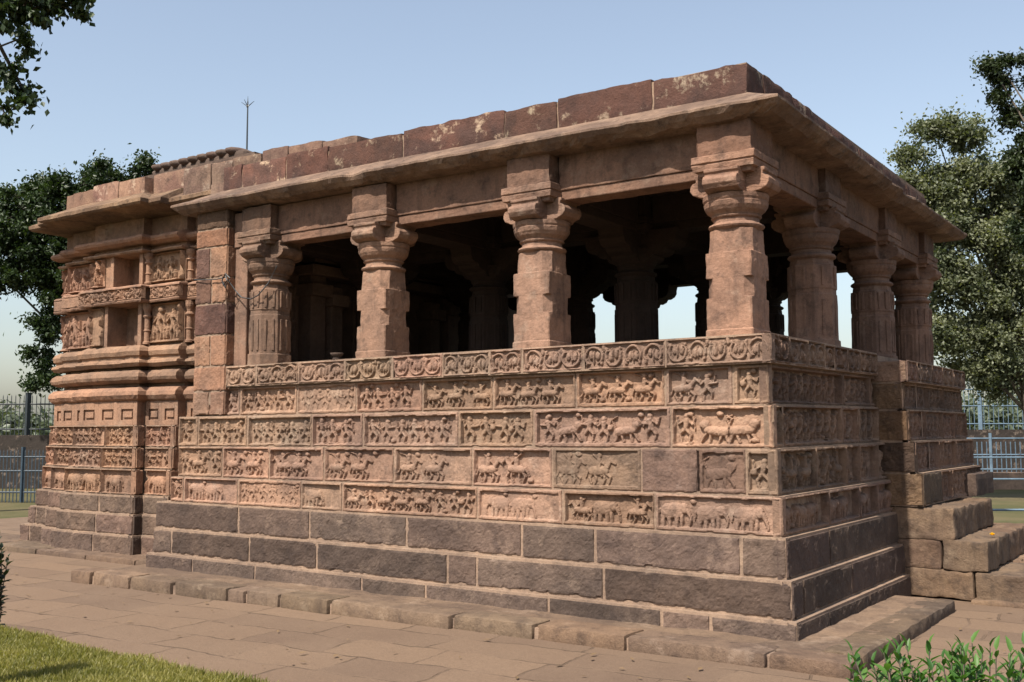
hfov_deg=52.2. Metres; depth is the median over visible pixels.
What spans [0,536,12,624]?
shrub
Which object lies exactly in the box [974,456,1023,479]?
pipe railing
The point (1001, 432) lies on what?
boundary wall
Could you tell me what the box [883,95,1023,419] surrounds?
shade tree
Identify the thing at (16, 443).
boundary wall
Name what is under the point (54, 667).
lawn
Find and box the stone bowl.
[330,352,343,359]
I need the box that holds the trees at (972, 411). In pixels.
[0,390,1023,434]
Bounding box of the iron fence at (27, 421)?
[0,393,53,434]
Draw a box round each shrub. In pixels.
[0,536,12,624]
[843,630,1023,681]
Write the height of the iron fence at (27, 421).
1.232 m
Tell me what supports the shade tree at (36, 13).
on the ground at (1007, 499)
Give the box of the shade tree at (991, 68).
[969,46,1023,263]
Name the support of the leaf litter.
on the pavement
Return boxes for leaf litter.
[14,573,1023,681]
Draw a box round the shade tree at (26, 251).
[0,143,160,396]
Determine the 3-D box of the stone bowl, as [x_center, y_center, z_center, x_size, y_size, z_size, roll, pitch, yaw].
[-1.786,0.158,10.661,0.144,0.072,0.144,-4,-6,35]
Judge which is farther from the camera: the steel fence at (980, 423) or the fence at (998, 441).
the steel fence at (980, 423)
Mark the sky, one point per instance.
(173, 76)
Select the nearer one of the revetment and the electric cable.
the electric cable
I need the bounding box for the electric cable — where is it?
[194,265,276,299]
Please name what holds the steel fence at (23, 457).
on the ground at (1007, 499)
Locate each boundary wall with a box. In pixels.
[0,435,48,487]
[967,429,1023,434]
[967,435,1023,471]
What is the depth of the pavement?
7.93 m
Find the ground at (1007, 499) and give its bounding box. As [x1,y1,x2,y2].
[0,488,1023,522]
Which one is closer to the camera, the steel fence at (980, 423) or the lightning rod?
the lightning rod
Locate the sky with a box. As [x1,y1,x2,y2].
[0,0,1023,423]
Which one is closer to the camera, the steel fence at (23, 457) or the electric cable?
the electric cable
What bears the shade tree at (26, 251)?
on the ground at (1007, 499)
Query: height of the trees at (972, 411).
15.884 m
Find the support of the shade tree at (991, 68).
on the ground at (1007, 499)
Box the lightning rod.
[241,99,253,149]
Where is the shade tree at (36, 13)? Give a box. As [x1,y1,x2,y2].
[0,0,95,133]
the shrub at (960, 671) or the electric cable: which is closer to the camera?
the shrub at (960, 671)
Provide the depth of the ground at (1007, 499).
23.05 m
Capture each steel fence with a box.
[0,447,46,501]
[962,384,1023,429]
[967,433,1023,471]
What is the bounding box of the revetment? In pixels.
[993,472,1023,489]
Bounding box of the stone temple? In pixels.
[0,62,1023,678]
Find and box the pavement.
[0,517,1023,681]
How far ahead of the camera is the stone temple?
9.99 m
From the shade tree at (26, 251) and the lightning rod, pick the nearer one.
the lightning rod
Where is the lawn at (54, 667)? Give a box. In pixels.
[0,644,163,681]

